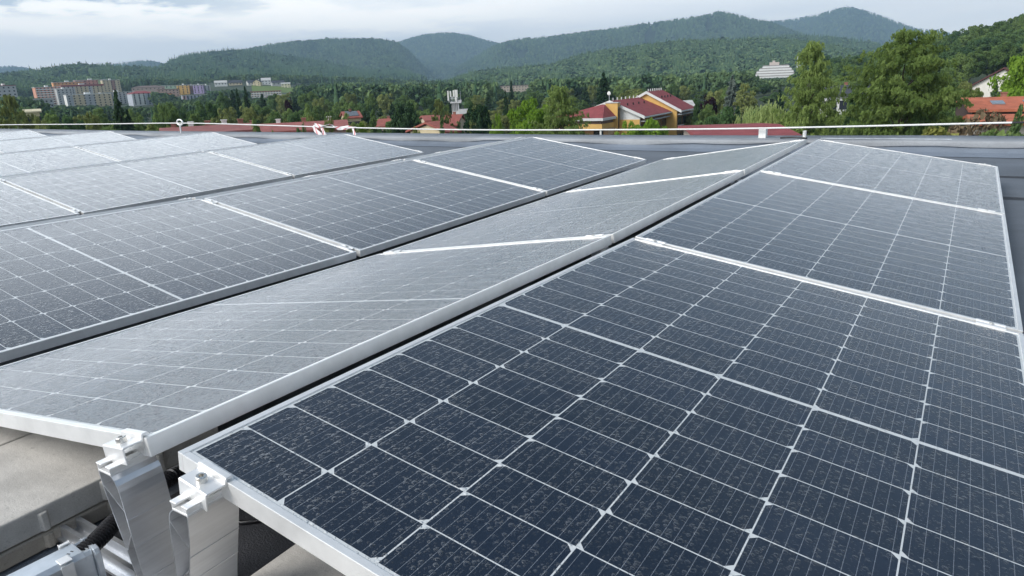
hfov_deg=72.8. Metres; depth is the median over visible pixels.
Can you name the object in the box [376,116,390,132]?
house
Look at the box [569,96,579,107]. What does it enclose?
leafy tree
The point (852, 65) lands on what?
leafy tree
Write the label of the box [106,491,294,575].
protection mat
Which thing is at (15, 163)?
solar panel
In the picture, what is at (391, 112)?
spruce tree
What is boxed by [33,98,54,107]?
building
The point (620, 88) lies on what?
leafy tree
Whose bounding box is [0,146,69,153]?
solar panel
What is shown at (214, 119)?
leafy tree
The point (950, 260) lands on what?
solar panel
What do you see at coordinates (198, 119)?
leafy tree
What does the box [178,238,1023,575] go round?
solar panel
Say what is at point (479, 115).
pine tree
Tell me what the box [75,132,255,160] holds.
solar panel
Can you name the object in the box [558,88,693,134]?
yellow building
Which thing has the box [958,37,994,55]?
leafy tree
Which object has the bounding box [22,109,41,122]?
house
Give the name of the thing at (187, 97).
apartment building
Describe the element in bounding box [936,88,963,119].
leafy tree
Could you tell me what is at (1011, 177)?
roof seam
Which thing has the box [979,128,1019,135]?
shrub
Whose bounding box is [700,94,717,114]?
copper beech
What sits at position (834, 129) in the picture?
leafy tree
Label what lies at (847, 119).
cypress tree
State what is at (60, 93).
apartment building
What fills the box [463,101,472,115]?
leafy tree
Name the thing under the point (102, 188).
solar panel
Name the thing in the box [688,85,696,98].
leafy tree
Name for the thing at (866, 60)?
leafy tree
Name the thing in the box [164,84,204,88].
building
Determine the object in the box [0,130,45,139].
solar panel
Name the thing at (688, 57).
forest
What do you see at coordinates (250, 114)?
leafy tree
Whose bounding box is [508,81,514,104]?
spruce tree
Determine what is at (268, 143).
solar panel
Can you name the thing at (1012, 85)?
maple tree
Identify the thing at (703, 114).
leafy tree
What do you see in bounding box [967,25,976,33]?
leafy tree
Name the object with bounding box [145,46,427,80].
forest
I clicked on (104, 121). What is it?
leafy tree
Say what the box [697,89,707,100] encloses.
leafy tree
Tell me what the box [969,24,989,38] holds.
leafy tree
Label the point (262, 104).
spruce tree
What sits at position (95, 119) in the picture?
birch tree
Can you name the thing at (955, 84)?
leafy tree
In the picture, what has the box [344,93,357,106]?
leafy tree
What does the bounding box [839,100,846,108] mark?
window
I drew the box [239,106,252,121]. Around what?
leafy tree
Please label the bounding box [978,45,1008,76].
leafy tree
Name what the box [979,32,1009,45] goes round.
leafy tree
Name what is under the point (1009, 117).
house
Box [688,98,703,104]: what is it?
leafy tree
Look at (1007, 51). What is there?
leafy tree
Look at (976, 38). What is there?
leafy tree
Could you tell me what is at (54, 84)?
apartment building
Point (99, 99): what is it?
apartment building
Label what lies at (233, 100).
spruce tree
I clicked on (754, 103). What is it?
leafy tree
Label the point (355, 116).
house
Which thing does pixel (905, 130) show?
leafy tree
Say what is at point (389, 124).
leafy tree
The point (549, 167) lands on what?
solar panel
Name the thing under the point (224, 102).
leafy tree
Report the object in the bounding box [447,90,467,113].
antenna tower
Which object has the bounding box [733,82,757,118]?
birch tree
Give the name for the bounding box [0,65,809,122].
wood
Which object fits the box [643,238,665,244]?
panel clamp
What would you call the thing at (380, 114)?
spruce tree
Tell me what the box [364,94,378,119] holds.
leafy tree
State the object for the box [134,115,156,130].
leafy tree
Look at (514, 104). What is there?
leafy tree
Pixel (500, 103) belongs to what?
leafy tree
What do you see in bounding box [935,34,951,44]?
leafy tree
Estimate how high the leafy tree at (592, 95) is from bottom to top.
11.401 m
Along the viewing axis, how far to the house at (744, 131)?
39.99 m
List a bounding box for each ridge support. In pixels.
[96,428,238,575]
[591,246,609,256]
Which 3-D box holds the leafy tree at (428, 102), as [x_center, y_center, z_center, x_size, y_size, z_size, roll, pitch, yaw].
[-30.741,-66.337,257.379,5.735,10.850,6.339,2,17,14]
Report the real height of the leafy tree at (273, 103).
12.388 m
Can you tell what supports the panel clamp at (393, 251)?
attached to the solar panel at (617, 213)
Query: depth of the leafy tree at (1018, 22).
314.34 m
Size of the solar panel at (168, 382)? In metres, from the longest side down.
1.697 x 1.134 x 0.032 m
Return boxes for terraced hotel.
[755,61,793,77]
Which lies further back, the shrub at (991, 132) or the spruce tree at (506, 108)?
the spruce tree at (506, 108)
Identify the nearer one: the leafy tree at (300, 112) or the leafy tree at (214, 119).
the leafy tree at (214, 119)
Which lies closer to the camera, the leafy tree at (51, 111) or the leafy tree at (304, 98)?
the leafy tree at (51, 111)
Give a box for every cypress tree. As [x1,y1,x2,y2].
[369,109,377,132]
[439,118,444,132]
[692,94,698,124]
[843,88,857,125]
[989,79,998,96]
[1008,104,1023,135]
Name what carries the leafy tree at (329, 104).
on the ground
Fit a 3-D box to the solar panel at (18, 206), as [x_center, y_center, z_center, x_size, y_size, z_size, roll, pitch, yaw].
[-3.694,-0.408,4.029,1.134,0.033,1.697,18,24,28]
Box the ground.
[55,74,990,133]
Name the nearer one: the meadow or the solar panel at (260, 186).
the solar panel at (260, 186)
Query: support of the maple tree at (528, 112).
on the ground
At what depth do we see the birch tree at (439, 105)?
107.80 m
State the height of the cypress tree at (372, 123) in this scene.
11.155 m
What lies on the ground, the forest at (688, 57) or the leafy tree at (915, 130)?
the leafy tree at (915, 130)
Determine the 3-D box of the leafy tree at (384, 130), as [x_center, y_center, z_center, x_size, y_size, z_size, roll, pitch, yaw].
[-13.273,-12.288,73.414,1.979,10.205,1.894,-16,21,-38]
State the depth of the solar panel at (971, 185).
4.02 m
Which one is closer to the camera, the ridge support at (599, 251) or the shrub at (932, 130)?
the ridge support at (599, 251)
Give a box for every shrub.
[33,115,48,128]
[922,126,958,135]
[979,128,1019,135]
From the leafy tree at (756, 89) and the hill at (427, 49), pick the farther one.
the hill at (427, 49)
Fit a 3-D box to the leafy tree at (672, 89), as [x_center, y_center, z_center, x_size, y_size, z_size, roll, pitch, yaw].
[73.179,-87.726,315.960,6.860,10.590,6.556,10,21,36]
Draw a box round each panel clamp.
[204,199,217,203]
[338,244,354,249]
[384,250,401,253]
[582,234,603,237]
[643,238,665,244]
[976,318,1006,329]
[978,208,994,212]
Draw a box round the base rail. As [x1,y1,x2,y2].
[57,516,135,575]
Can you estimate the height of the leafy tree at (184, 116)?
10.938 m
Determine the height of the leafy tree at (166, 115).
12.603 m
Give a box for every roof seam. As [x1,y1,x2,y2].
[999,176,1023,178]
[1003,197,1023,200]
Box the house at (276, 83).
[271,80,284,85]
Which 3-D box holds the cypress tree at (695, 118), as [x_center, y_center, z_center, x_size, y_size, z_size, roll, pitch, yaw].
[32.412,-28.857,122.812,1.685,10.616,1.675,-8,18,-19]
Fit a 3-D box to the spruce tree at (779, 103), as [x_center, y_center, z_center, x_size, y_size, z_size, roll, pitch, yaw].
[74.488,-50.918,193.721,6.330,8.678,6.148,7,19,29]
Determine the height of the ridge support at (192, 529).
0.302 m
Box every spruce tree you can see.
[112,89,131,130]
[125,109,135,130]
[230,90,235,114]
[236,88,243,117]
[243,86,250,107]
[259,94,266,107]
[292,98,301,111]
[377,108,382,118]
[388,103,395,117]
[448,97,452,113]
[483,93,494,112]
[503,90,508,115]
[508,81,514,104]
[580,84,591,107]
[593,72,611,106]
[721,74,736,113]
[735,105,741,120]
[773,90,786,113]
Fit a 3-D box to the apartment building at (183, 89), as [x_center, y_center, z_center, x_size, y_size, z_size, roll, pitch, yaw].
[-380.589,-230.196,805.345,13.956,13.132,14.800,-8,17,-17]
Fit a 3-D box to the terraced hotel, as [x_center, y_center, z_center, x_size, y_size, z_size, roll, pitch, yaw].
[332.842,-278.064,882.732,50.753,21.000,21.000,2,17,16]
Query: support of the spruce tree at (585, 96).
on the ground
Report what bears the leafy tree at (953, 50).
on the ground
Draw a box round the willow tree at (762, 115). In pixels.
[732,99,785,125]
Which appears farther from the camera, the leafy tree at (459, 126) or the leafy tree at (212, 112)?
the leafy tree at (212, 112)
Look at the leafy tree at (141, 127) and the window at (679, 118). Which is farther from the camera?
the window at (679, 118)
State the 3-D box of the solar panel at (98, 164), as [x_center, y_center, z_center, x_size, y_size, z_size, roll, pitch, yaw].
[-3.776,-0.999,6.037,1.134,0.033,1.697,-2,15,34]
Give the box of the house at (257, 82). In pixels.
[253,79,262,85]
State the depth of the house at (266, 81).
940.20 m
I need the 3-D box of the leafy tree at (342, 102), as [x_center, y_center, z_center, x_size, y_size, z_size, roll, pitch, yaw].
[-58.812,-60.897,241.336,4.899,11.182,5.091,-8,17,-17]
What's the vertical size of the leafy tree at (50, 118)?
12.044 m
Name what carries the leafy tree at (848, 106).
on the ground
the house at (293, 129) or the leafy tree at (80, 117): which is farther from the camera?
the leafy tree at (80, 117)
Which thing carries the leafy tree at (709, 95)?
on the ground
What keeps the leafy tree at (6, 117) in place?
on the ground
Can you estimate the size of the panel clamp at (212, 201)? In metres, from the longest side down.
0.070 x 0.039 x 0.011 m
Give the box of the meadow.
[251,85,292,92]
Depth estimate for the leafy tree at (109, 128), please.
113.22 m
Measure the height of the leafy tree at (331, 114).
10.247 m
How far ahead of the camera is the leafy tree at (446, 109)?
205.00 m
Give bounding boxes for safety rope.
[0,121,1023,130]
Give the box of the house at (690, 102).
[683,100,694,116]
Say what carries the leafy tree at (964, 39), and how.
on the ground
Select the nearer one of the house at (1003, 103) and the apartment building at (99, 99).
the house at (1003, 103)
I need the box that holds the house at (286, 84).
[281,82,290,87]
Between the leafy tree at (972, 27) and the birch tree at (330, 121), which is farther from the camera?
the leafy tree at (972, 27)
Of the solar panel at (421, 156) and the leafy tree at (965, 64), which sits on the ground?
the leafy tree at (965, 64)
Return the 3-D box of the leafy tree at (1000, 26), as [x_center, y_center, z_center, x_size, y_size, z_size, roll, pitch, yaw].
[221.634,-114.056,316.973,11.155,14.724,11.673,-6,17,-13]
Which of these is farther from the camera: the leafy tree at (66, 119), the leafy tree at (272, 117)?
the leafy tree at (272, 117)
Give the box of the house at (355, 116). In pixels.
[339,109,362,132]
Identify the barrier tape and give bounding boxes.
[312,123,355,134]
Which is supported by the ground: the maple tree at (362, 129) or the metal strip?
the maple tree at (362, 129)
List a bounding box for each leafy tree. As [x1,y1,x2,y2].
[0,105,15,121]
[12,107,30,123]
[40,109,60,122]
[40,113,65,129]
[62,114,85,129]
[72,114,90,127]
[89,107,108,122]
[93,114,113,129]
[98,122,116,129]
[123,108,142,130]
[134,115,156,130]
[145,124,169,130]
[152,103,164,121]
[152,103,180,127]
[165,102,174,113]
[178,107,195,126]
[185,113,204,126]
[194,100,220,122]
[205,116,219,124]
[206,103,222,119]
[216,91,230,111]
[217,106,238,123]
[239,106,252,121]
[242,102,259,107]
[244,108,266,123]
[251,118,261,131]
[253,105,271,115]
[264,111,283,123]
[267,94,286,111]
[275,93,292,114]
[281,108,296,119]
[287,112,301,122]
[296,122,305,131]
[297,91,318,111]
[298,109,315,117]
[301,103,319,121]
[312,97,328,114]
[312,105,324,120]
[323,111,336,120]
[324,99,333,111]
[331,103,348,119]
[336,96,347,107]
[340,101,359,110]
[342,112,359,132]
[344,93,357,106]
[346,123,355,132]
[357,102,371,123]
[359,121,377,132]
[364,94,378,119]
[367,115,386,125]
[376,93,393,115]
[378,123,389,132]
[385,117,401,132]
[390,99,405,114]
[397,94,410,110]
[409,99,420,111]
[417,109,435,115]
[420,94,434,112]
[435,104,449,114]
[447,92,463,108]
[455,121,463,133]
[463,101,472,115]
[464,95,480,105]
[488,109,502,120]
[488,119,505,133]
[496,98,509,109]
[497,115,511,133]
[508,99,520,114]
[525,90,543,108]
[566,88,574,97]
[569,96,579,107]
[576,100,589,109]
[588,85,598,106]
[612,83,628,97]
[618,88,643,99]
[666,83,679,98]
[679,85,691,99]
[684,114,692,124]
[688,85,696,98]
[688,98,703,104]
[695,106,741,124]
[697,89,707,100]
[698,104,715,120]
[705,89,724,115]
[711,87,721,95]
[717,91,726,113]
[746,98,758,112]
[748,86,760,95]
[757,84,774,95]
[759,96,775,103]
[770,91,786,96]
[799,121,831,134]
[822,55,840,63]
[823,62,847,79]
[833,116,842,131]
[834,74,855,84]
[840,102,870,118]
[841,54,858,67]
[842,108,884,134]
[844,62,856,78]
[846,65,862,79]
[851,54,865,65]
[865,51,881,63]
[889,121,910,134]
[905,113,929,134]
[932,52,957,73]
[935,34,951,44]
[936,74,959,89]
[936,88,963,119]
[937,39,962,56]
[941,52,974,82]
[947,108,1006,135]
[948,30,965,43]
[950,35,973,47]
[954,28,968,39]
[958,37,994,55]
[958,81,983,97]
[963,47,986,81]
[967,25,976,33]
[967,34,990,41]
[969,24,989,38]
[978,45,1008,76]
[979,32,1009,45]
[988,21,1012,35]
[988,41,1019,70]
[990,39,1023,61]
[1000,28,1023,44]
[1002,18,1012,26]
[1012,14,1023,30]
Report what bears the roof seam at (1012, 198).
on the flat roof
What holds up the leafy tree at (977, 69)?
on the ground
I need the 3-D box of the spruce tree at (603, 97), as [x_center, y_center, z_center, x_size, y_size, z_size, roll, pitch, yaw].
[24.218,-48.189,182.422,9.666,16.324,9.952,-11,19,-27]
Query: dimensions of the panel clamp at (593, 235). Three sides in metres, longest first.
0.070 x 0.039 x 0.011 m
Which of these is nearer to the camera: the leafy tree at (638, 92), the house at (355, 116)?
the house at (355, 116)
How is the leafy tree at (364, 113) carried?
on the ground
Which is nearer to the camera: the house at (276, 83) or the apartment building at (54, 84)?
the apartment building at (54, 84)
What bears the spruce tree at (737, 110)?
on the ground
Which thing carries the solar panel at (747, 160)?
on the ridge support
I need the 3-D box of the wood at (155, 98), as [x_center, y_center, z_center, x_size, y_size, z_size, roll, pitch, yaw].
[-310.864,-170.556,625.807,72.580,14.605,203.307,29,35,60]
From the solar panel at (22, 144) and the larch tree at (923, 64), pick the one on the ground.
the larch tree at (923, 64)
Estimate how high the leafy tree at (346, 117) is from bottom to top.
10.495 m
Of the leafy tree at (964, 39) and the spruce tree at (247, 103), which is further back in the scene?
the leafy tree at (964, 39)
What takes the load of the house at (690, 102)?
on the ground
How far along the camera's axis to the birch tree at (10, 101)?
93.55 m
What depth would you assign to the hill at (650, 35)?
3417.06 m
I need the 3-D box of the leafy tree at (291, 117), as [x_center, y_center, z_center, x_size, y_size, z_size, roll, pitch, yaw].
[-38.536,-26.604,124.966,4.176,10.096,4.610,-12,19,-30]
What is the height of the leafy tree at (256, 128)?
11.696 m
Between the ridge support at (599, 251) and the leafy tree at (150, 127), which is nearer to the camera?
the ridge support at (599, 251)
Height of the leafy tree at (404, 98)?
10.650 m
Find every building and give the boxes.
[0,84,17,97]
[31,85,60,104]
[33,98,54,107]
[51,81,82,86]
[53,87,72,104]
[60,83,104,93]
[63,92,113,106]
[73,79,106,84]
[100,79,121,91]
[101,90,133,103]
[127,91,152,105]
[131,85,164,91]
[157,89,179,95]
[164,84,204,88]
[176,84,190,94]
[181,94,205,99]
[192,84,204,93]
[204,84,210,92]
[251,90,280,97]
[500,85,528,92]
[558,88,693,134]
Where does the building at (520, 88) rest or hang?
on the ground
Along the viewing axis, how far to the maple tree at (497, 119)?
85.77 m
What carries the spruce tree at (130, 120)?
on the ground
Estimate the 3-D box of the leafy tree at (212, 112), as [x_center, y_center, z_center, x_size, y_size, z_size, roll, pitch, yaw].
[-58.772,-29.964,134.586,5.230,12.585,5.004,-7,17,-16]
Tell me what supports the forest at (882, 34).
on the hill at (868, 24)
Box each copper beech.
[284,97,292,110]
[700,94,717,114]
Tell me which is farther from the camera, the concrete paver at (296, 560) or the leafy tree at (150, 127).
the leafy tree at (150, 127)
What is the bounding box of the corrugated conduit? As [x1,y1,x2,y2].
[67,464,185,554]
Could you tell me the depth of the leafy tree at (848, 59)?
345.08 m
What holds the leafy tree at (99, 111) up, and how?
on the ground
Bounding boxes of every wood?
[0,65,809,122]
[16,73,440,96]
[57,89,251,107]
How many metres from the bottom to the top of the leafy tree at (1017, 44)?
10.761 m
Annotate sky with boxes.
[0,0,1023,69]
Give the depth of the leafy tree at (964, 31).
336.63 m
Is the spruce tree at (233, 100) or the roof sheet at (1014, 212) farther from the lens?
the spruce tree at (233, 100)
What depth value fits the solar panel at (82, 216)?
3.31 m
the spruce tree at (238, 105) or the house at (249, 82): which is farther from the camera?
the house at (249, 82)
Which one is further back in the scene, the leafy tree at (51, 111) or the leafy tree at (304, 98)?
the leafy tree at (304, 98)
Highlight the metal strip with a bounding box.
[820,138,951,139]
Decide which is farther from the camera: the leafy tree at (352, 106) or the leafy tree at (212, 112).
the leafy tree at (352, 106)
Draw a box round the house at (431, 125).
[405,121,461,133]
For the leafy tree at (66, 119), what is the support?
on the ground
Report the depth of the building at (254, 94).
720.58 m
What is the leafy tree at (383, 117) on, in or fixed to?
on the ground
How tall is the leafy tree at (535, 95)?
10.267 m
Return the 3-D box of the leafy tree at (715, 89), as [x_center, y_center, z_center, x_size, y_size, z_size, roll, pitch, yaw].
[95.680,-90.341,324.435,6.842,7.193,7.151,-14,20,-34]
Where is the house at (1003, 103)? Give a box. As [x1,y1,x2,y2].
[955,92,1023,130]
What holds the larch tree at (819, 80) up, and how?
on the ground
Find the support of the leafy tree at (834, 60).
on the ground
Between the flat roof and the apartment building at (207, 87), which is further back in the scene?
the apartment building at (207, 87)
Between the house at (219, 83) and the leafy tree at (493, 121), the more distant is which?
the house at (219, 83)
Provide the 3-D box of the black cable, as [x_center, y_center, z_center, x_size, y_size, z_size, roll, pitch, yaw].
[-0.500,0.438,1.396,0.263,0.008,0.111,-4,17,-5]
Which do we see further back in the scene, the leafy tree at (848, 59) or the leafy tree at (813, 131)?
the leafy tree at (848, 59)
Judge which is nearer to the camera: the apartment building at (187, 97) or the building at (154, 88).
the apartment building at (187, 97)
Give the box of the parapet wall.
[0,129,1023,157]
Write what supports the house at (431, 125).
on the ground
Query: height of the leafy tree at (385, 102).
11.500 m
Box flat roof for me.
[0,143,1023,575]
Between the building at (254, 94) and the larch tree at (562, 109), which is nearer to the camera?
the larch tree at (562, 109)
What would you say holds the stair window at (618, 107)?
in the yellow building at (664, 108)
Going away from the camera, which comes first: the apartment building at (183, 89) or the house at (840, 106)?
the house at (840, 106)
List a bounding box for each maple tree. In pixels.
[359,123,366,132]
[489,113,503,133]
[506,97,551,133]
[614,120,639,134]
[634,117,668,134]
[987,54,1023,96]
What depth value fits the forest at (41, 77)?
1363.49 m
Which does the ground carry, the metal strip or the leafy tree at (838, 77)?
the leafy tree at (838, 77)
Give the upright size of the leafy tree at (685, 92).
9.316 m
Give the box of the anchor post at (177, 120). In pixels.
[176,119,182,132]
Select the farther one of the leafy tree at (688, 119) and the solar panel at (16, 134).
the leafy tree at (688, 119)
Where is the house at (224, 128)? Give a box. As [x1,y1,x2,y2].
[159,118,260,131]
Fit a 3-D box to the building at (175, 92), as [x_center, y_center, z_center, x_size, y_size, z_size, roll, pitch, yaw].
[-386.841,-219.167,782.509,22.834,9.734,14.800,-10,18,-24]
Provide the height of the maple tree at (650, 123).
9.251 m
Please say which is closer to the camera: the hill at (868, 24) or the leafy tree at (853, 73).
the leafy tree at (853, 73)
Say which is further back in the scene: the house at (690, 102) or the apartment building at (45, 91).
the apartment building at (45, 91)
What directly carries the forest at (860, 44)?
on the hill
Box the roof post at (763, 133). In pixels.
[758,129,767,137]
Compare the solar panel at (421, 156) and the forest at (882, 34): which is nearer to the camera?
the solar panel at (421, 156)
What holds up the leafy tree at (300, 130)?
on the ground
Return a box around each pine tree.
[390,101,418,132]
[463,104,498,133]
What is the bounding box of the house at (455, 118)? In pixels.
[444,112,465,133]
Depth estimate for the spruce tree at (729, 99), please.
156.35 m
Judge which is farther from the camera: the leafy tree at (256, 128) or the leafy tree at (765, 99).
the leafy tree at (765, 99)
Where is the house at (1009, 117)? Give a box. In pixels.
[962,114,1023,135]
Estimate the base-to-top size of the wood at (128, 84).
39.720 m
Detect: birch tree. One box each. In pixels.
[0,94,34,128]
[84,111,101,129]
[323,116,334,132]
[431,100,453,125]
[467,106,475,133]
[471,95,485,106]
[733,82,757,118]
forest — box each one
[0,59,208,89]
[0,65,33,72]
[110,60,164,66]
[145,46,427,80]
[242,37,437,81]
[398,32,498,79]
[427,35,871,85]
[442,10,813,79]
[710,31,885,52]
[769,5,959,44]
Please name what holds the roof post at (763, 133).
on the parapet wall
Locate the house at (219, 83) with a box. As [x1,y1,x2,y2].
[214,80,226,86]
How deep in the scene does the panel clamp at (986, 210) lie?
3.27 m
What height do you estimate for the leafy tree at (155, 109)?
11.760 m
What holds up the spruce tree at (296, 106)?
on the ground
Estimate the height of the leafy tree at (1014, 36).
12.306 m
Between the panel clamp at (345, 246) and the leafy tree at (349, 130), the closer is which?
the panel clamp at (345, 246)
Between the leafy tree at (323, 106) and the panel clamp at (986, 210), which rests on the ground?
the leafy tree at (323, 106)
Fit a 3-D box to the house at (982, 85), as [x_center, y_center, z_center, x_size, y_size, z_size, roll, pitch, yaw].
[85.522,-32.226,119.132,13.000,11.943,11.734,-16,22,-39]
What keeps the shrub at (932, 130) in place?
on the ground
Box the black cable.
[239,519,260,524]
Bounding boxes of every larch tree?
[528,84,590,134]
[771,40,847,134]
[824,27,981,135]
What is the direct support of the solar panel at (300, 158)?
on the flat roof
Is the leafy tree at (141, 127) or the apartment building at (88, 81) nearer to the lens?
the leafy tree at (141, 127)
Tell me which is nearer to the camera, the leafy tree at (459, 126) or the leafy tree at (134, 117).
the leafy tree at (459, 126)
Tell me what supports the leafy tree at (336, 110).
on the ground
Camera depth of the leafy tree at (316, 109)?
205.55 m
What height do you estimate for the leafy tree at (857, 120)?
10.286 m
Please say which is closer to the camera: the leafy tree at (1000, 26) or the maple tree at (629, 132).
the maple tree at (629, 132)
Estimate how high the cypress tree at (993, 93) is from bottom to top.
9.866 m
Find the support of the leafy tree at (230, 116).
on the ground
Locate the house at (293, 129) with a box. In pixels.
[249,116,348,132]
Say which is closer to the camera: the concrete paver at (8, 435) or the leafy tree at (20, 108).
the concrete paver at (8, 435)
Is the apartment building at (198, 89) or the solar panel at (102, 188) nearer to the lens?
the solar panel at (102, 188)
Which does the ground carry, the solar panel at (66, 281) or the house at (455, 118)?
the house at (455, 118)
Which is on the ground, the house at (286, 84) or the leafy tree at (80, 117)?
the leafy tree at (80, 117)
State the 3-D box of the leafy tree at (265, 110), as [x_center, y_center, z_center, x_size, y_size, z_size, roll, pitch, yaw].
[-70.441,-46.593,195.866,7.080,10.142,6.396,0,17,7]
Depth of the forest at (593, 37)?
3396.64 m
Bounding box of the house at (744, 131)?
[678,123,800,134]
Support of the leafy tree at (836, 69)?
on the ground
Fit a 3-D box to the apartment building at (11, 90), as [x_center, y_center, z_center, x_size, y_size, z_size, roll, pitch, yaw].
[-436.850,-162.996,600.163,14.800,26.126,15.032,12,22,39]
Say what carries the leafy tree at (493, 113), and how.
on the ground
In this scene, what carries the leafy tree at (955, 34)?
on the ground
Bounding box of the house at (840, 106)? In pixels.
[819,82,870,115]
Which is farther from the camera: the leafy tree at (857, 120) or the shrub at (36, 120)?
the shrub at (36, 120)
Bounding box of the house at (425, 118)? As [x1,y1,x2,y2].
[419,115,439,122]
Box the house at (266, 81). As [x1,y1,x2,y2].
[261,77,270,84]
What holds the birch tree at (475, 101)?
on the ground
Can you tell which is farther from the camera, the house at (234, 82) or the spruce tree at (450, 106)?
the house at (234, 82)
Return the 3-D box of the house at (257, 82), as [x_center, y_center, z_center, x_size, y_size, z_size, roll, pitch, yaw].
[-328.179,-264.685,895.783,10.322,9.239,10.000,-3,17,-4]
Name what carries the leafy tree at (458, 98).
on the ground
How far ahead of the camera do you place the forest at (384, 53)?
3140.09 m
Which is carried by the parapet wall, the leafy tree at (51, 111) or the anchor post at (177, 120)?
the anchor post at (177, 120)
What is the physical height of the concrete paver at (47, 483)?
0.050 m
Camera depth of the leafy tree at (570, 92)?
344.95 m
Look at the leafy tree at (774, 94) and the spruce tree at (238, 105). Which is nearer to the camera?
the spruce tree at (238, 105)
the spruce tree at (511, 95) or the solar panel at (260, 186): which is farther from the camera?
the spruce tree at (511, 95)
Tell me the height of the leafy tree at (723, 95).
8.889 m
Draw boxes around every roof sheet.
[995,161,1023,176]
[1000,178,1023,197]
[1003,200,1023,333]
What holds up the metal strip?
on the parapet wall
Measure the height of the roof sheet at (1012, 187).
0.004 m
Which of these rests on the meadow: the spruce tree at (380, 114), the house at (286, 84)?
the house at (286, 84)
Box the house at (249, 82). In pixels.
[246,80,254,85]
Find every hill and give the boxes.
[275,43,413,69]
[404,35,488,78]
[457,15,774,74]
[779,9,907,42]
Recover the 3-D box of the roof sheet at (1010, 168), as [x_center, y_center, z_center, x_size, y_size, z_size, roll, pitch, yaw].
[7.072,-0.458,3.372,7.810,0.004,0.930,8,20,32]
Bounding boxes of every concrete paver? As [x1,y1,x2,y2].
[0,426,32,445]
[0,427,218,552]
[0,463,178,571]
[251,544,345,575]
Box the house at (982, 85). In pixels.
[972,67,1009,96]
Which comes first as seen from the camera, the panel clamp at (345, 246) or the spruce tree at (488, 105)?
the panel clamp at (345, 246)
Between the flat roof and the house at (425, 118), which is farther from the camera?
the house at (425, 118)
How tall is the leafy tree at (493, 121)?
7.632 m
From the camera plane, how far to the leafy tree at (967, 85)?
113.13 m
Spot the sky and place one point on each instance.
(35, 33)
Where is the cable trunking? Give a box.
[7,537,105,575]
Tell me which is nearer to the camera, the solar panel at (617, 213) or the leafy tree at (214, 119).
the solar panel at (617, 213)
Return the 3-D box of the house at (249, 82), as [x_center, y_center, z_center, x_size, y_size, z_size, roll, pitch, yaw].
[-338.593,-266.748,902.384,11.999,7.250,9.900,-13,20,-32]
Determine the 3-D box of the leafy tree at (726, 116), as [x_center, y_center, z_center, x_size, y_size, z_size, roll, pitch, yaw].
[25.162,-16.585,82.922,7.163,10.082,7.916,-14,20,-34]
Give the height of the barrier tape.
0.276 m
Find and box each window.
[618,107,619,130]
[678,116,681,124]
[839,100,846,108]
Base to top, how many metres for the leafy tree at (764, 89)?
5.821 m
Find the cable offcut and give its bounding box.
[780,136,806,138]
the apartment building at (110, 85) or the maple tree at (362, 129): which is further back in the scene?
the apartment building at (110, 85)
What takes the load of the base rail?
on the protection mat
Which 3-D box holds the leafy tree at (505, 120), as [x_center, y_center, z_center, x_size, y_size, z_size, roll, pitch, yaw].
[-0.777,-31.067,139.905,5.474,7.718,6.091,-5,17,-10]
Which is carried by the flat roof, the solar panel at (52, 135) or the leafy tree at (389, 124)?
the solar panel at (52, 135)
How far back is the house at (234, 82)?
892.87 m
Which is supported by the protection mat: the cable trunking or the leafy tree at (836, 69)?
the cable trunking
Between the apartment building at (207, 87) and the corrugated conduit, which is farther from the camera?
the apartment building at (207, 87)
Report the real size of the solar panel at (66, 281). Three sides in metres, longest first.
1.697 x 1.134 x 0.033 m
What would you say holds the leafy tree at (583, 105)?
on the ground
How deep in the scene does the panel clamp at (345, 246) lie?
3.19 m
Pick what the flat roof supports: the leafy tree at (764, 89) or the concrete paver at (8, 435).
the concrete paver at (8, 435)
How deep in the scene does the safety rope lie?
8.22 m
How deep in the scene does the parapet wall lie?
7.66 m
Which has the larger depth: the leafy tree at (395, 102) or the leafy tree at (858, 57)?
the leafy tree at (858, 57)
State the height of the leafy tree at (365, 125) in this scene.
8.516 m
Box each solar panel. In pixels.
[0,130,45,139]
[0,131,134,152]
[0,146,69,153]
[0,146,118,175]
[0,151,201,177]
[0,151,292,214]
[0,181,79,227]
[0,198,191,230]
[0,199,355,362]
[0,236,611,456]
[7,131,99,139]
[70,132,206,146]
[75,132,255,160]
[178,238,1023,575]
[192,159,402,199]
[202,134,338,151]
[204,160,545,256]
[209,134,423,178]
[323,137,524,173]
[383,170,743,252]
[414,137,646,195]
[566,139,805,191]
[635,171,1022,332]
[760,139,1004,213]
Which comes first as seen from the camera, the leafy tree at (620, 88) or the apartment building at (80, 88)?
the leafy tree at (620, 88)
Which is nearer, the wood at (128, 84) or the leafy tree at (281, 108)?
the leafy tree at (281, 108)
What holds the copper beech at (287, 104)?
on the ground
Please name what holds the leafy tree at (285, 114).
on the ground
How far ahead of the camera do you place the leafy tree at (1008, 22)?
331.39 m
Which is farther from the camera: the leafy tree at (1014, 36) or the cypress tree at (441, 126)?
the leafy tree at (1014, 36)
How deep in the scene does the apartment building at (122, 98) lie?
690.25 m
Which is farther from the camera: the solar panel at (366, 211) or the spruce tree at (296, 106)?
the spruce tree at (296, 106)
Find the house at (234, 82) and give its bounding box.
[228,80,241,85]

